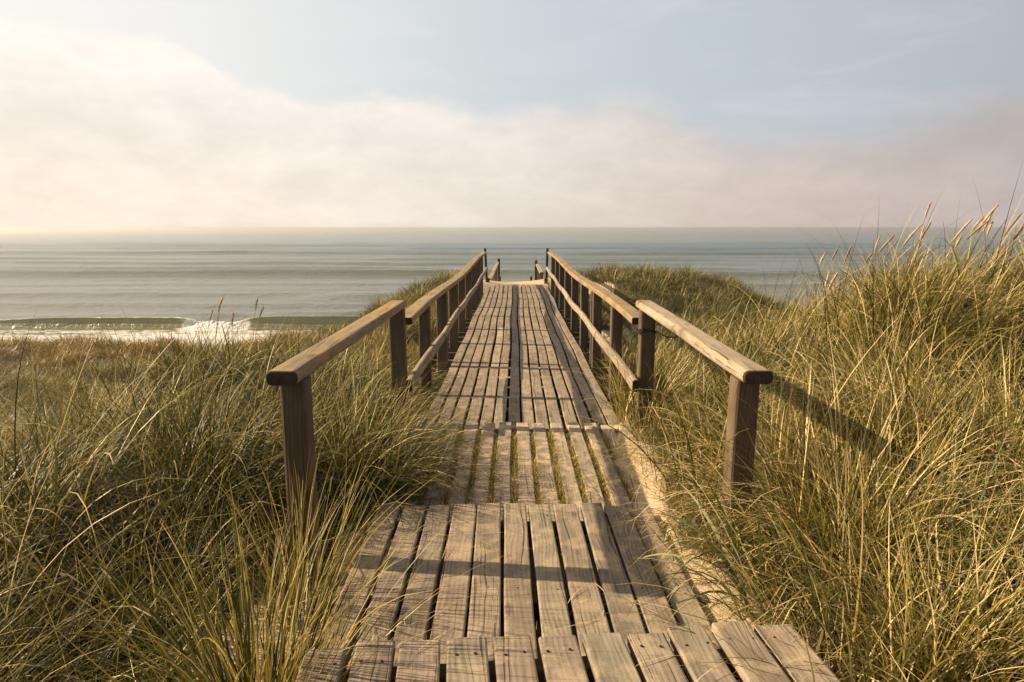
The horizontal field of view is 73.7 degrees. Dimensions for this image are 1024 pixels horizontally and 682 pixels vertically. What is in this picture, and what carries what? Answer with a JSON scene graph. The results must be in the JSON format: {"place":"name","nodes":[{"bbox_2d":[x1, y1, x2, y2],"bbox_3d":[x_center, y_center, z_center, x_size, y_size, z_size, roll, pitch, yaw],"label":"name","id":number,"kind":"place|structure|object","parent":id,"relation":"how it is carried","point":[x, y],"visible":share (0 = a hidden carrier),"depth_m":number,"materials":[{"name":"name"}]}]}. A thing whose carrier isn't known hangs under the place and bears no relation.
{"place":"outdoors","nodes":[
{"label":"outdoors","id":0,"kind":"place"},
{"bbox_2d":[0,228,1023,343],"bbox_3d":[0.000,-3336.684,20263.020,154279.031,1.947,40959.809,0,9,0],"label":"sea","id":1,"kind":"structure","parent":0,"point":[63,281],"depth_m":208.50,"materials":[{"name":"liquid"}]},
{"bbox_2d":[183,320,246,329],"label":"foam","id":2,"kind":"object","parent":1,"relation":"on","point":[213,323],"visible":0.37,"depth_m":75.58,"materials":[{"name":"white liquid"}]},
{"bbox_2d":[0,275,1023,681],"bbox_3d":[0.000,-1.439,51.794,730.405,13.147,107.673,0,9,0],"label":"ground","id":3,"kind":"structure","parent":0,"point":[640,491],"depth_m":3.57,"materials":[{"name":"beige sand"}]},
{"bbox_2d":[0,323,317,376],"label":"grass","id":4,"kind":"structure","parent":3,"relation":"on","point":[66,346],"depth_m":21.86,"materials":[{"name":"green plant"}]},
{"bbox_2d":[214,299,222,402],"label":"seed stalk","id":5,"kind":"object","parent":3,"relation":"on","point":[218,310],"visible":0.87,"depth_m":5.74,"materials":[{"name":"brown plant"}]},
{"bbox_2d":[231,311,234,400],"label":"seed stalk","id":6,"kind":"object","parent":3,"relation":"on","point":[232,347],"visible":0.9,"depth_m":5.51,"materials":[{"name":"brown plant"}]},
{"bbox_2d":[0,267,501,431],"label":"grass","id":7,"kind":"structure","parent":3,"relation":"on","point":[413,294],"depth_m":16.27,"materials":[{"name":"plant"}]},
{"bbox_2d":[0,304,503,681],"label":"grass","id":8,"kind":"structure","parent":3,"relation":"on","point":[355,413],"depth_m":3.76,"materials":[{"name":"green plant"}]},
{"bbox_2d":[253,298,257,336],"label":"seed stalk","id":9,"kind":"object","parent":3,"relation":"on","point":[254,316],"visible":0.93,"depth_m":6.52,"materials":[{"name":"beige plant"}]},
{"bbox_2d":[252,307,263,372],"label":"seed stalk","id":10,"kind":"object","parent":3,"relation":"on","point":[257,325],"visible":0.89,"depth_m":7.09,"materials":[{"name":"brown plant"}]},
{"bbox_2d":[1,442,526,681],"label":"grass tussock","id":11,"kind":"object","parent":3,"relation":"on","point":[270,672],"depth_m":2.30,"materials":[{"name":"green plant"}]},
{"bbox_2d":[263,328,273,413],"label":"seed stalk","id":12,"kind":"object","parent":3,"relation":"on","point":[269,336],"visible":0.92,"depth_m":5.65,"materials":[{"name":"brown plant"}]},
{"bbox_2d":[169,422,452,628],"bbox_3d":[-0.833,0.792,2.868,1.158,0.915,1.109,0,9,0],"label":"grass tussock","id":13,"kind":"object","parent":3,"relation":"on","point":[293,596],"depth_m":2.92,"materials":[{"name":"plant"}]},
{"bbox_2d":[265,300,408,581],"bbox_3d":[-1.012,0.629,4.640,0.170,1.510,2.970,0,9,1],"label":"handrail fence","id":14,"kind":"object","parent":3,"relation":"on","point":[291,378],"visible":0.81,"depth_m":3.26,"materials":[{"name":"brown wood"}]},
{"bbox_2d":[489,258,499,280],"bbox_3d":[-0.769,-2.205,30.070,0.200,2.357,11.266,0,9,1],"label":"stair railing","id":15,"kind":"object","parent":3,"relation":"on","point":[494,271],"visible":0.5,"depth_m":31.48,"materials":[{"name":"brown wood"}]},
{"bbox_2d":[359,422,632,546],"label":"boardwalk platform","id":16,"kind":"structure","parent":3,"relation":"on","point":[568,477],"depth_m":4.93,"materials":[{"name":"brown wood"}]},
{"bbox_2d":[387,248,638,438],"bbox_3d":[0.095,-0.432,13.676,2.730,2.374,16.043,0,9,0],"label":"footbridge","id":17,"kind":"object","parent":3,"relation":"on","point":[518,325],"visible":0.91,"depth_m":9.02,"materials":[{"name":"brown wood"}]},
{"bbox_2d":[282,419,747,681],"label":"straw","id":18,"kind":"object","parent":3,"relation":"on","point":[475,562],"visible":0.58,"depth_m":3.31,"materials":[{"name":"beige plant"}]},
{"bbox_2d":[322,503,719,667],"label":"boardwalk platform","id":19,"kind":"structure","parent":3,"relation":"on","point":[517,608],"depth_m":3.17,"materials":[{"name":"brown wood"}]},
{"bbox_2d":[535,260,543,279],"bbox_3d":[1.220,-2.336,30.859,0.200,2.357,5.666,0,9,0],"label":"stair railing","id":20,"kind":"object","parent":3,"relation":"on","point":[538,274],"visible":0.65,"depth_m":31.18,"materials":[{"name":"brown wood"}]},
{"bbox_2d":[294,621,840,681],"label":"boardwalk platform","id":21,"kind":"structure","parent":3,"relation":"on","point":[608,657],"depth_m":2.18,"materials":[{"name":"brown wood"}]},
{"bbox_2d":[345,428,870,675],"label":"grass","id":22,"kind":"structure","parent":3,"relation":"on","point":[558,478],"depth_m":4.74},
{"bbox_2d":[538,260,815,377],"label":"grass","id":23,"kind":"structure","parent":3,"relation":"on","point":[596,274],"depth_m":18.61,"materials":[{"name":"plant"}]},
{"bbox_2d":[634,468,761,621],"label":"broad leaf grass","id":24,"kind":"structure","parent":3,"relation":"on","point":[721,555],"depth_m":2.96,"materials":[{"name":"plant"}]},
{"bbox_2d":[635,300,773,546],"bbox_3d":[1.168,0.599,4.736,0.172,1.484,2.772,0,9,0],"label":"handrail fence","id":25,"kind":"object","parent":3,"relation":"on","point":[748,376],"visible":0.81,"depth_m":3.47,"materials":[{"name":"brown wood"}]},
{"bbox_2d":[636,328,678,337],"bbox_3d":[1.364,-0.075,5.839,0.596,0.080,0.167,2,10,10],"label":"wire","id":26,"kind":"object","parent":25,"relation":"attached to","point":[647,330],"visible":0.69,"depth_m":5.80,"materials":[{"name":"black metal"}]},
{"bbox_2d":[655,467,839,575],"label":"broad leaf grass","id":27,"kind":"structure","parent":3,"relation":"on","point":[774,515],"depth_m":3.20,"materials":[{"name":"plant"}]},
{"bbox_2d":[558,166,1023,681],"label":"grass","id":28,"kind":"structure","parent":3,"relation":"on","point":[941,437],"depth_m":3.57,"materials":[{"name":"plant"}]},
{"bbox_2d":[799,270,838,365],"bbox_3d":[2.630,-0.110,5.920,0.304,1.013,0.032,3,10,19],"label":"seed stalk","id":29,"kind":"object","parent":28,"relation":"attached to","point":[833,280],"visible":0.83,"depth_m":5.83,"materials":[{"name":"beige plant"}]},
{"bbox_2d":[848,235,894,318],"bbox_3d":[3.503,-0.576,6.683,0.371,0.944,0.032,8,12,39],"label":"seed stalk","id":30,"kind":"object","parent":28,"relation":"attached to","point":[886,243],"visible":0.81,"depth_m":6.55,"materials":[{"name":"beige plant"}]},
{"bbox_2d":[798,253,825,333],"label":"seed stalk","id":31,"kind":"object","parent":3,"relation":"on","point":[822,258],"visible":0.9,"depth_m":6.94,"materials":[{"name":"beige plant"}]},
{"bbox_2d":[814,271,829,355],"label":"seed stalk","id":32,"kind":"object","parent":3,"relation":"on","point":[828,275],"visible":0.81,"depth_m":6.00,"materials":[{"name":"beige plant"}]},
{"bbox_2d":[814,248,837,316],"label":"seed stalk","id":33,"kind":"object","parent":3,"relation":"on","point":[826,272],"visible":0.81,"depth_m":7.37,"materials":[{"name":"beige plant"}]},
{"bbox_2d":[831,245,852,314],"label":"seed stalk","id":34,"kind":"object","parent":3,"relation":"on","point":[844,263],"visible":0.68,"depth_m":7.53,"materials":[{"name":"beige plant"}]},
{"bbox_2d":[866,236,880,302],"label":"seed stalk","id":35,"kind":"object","parent":3,"relation":"on","point":[877,241],"visible":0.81,"depth_m":6.17,"materials":[{"name":"beige plant"}]},
{"bbox_2d":[740,476,1023,681],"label":"grass tussock","id":36,"kind":"object","parent":3,"relation":"on","point":[921,648],"depth_m":2.36,"materials":[{"name":"green plant"}]},
{"bbox_2d":[879,223,922,287],"bbox_3d":[3.508,-0.586,6.281,0.393,1.009,0.032,4,10,25],"label":"seed stalk","id":37,"kind":"object","parent":3,"relation":"on","point":[913,232],"visible":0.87,"depth_m":6.17,"materials":[{"name":"beige plant"}]},
{"bbox_2d":[901,221,931,284],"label":"seed stalk","id":38,"kind":"object","parent":3,"relation":"on","point":[927,227],"visible":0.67,"depth_m":6.13,"materials":[{"name":"beige plant"}]},
{"bbox_2d":[914,201,931,260],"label":"seed stalk","id":39,"kind":"object","parent":3,"relation":"on","point":[928,207],"visible":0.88,"depth_m":6.28,"materials":[{"name":"beige plant"}]},
{"bbox_2d":[924,218,972,285],"bbox_3d":[3.666,-0.599,5.843,0.415,0.910,0.032,2,10,14],"label":"seed stalk","id":40,"kind":"object","parent":3,"relation":"on","point":[962,229],"visible":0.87,"depth_m":5.76,"materials":[{"name":"beige plant"}]},
{"bbox_2d":[945,234,962,273],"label":"seed stalk","id":41,"kind":"object","parent":3,"relation":"on","point":[958,241],"visible":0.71,"depth_m":6.33,"materials":[{"name":"beige plant"}]},
{"bbox_2d":[929,218,991,284],"bbox_3d":[3.822,-0.606,5.953,0.519,0.912,0.031,7,12,36],"label":"seed stalk","id":42,"kind":"object","parent":3,"relation":"on","point":[976,230],"visible":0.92,"depth_m":5.81,"materials":[{"name":"beige plant"}]},
{"bbox_2d":[949,216,983,270],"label":"seed stalk","id":43,"kind":"object","parent":3,"relation":"on","point":[977,223],"visible":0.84,"depth_m":6.44,"materials":[{"name":"beige plant"}]},
{"bbox_2d":[949,204,998,294],"bbox_3d":[3.967,-0.677,5.892,0.337,1.021,0.032,2,10,14],"label":"seed stalk","id":44,"kind":"object","parent":3,"relation":"on","point":[991,212],"visible":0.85,"depth_m":5.81,"materials":[{"name":"beige plant"}]},
{"bbox_2d":[965,211,994,289],"bbox_3d":[4.184,-0.695,6.140,0.213,0.997,0.032,1,9,7],"label":"seed stalk","id":45,"kind":"object","parent":3,"relation":"on","point":[985,226],"visible":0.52,"depth_m":6.08,"materials":[{"name":"beige plant"}]},
{"bbox_2d":[972,220,994,302],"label":"seed stalk","id":46,"kind":"object","parent":3,"relation":"on","point":[989,228],"visible":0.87,"depth_m":6.01,"materials":[{"name":"beige plant"}]},
{"bbox_2d":[979,212,1023,285],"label":"seed stalk","id":47,"kind":"object","parent":3,"relation":"on","point":[1013,222],"visible":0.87,"depth_m":5.78,"materials":[{"name":"beige plant"}]},
{"bbox_2d":[997,226,1023,296],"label":"seed stalk","id":48,"kind":"object","parent":3,"relation":"on","point":[1012,253],"visible":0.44,"depth_m":5.79,"materials":[{"name":"beige plant"}]},
{"bbox_2d":[1000,222,1023,269],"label":"seed stalk","id":49,"kind":"object","parent":3,"relation":"on","point":[1016,235],"visible":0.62,"depth_m":6.01,"materials":[{"name":"beige plant"}]},
{"bbox_2d":[0,0,1023,227],"label":"sky","id":50,"kind":"structure","parent":0,"point":[114,113],"materials":[{"name":"white"}]},
{"bbox_2d":[948,418,1023,627],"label":"broad leaf grass","id":51,"kind":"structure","parent":0,"point":[1013,537],"depth_m":2.73,"materials":[{"name":"plant"}]}
]}

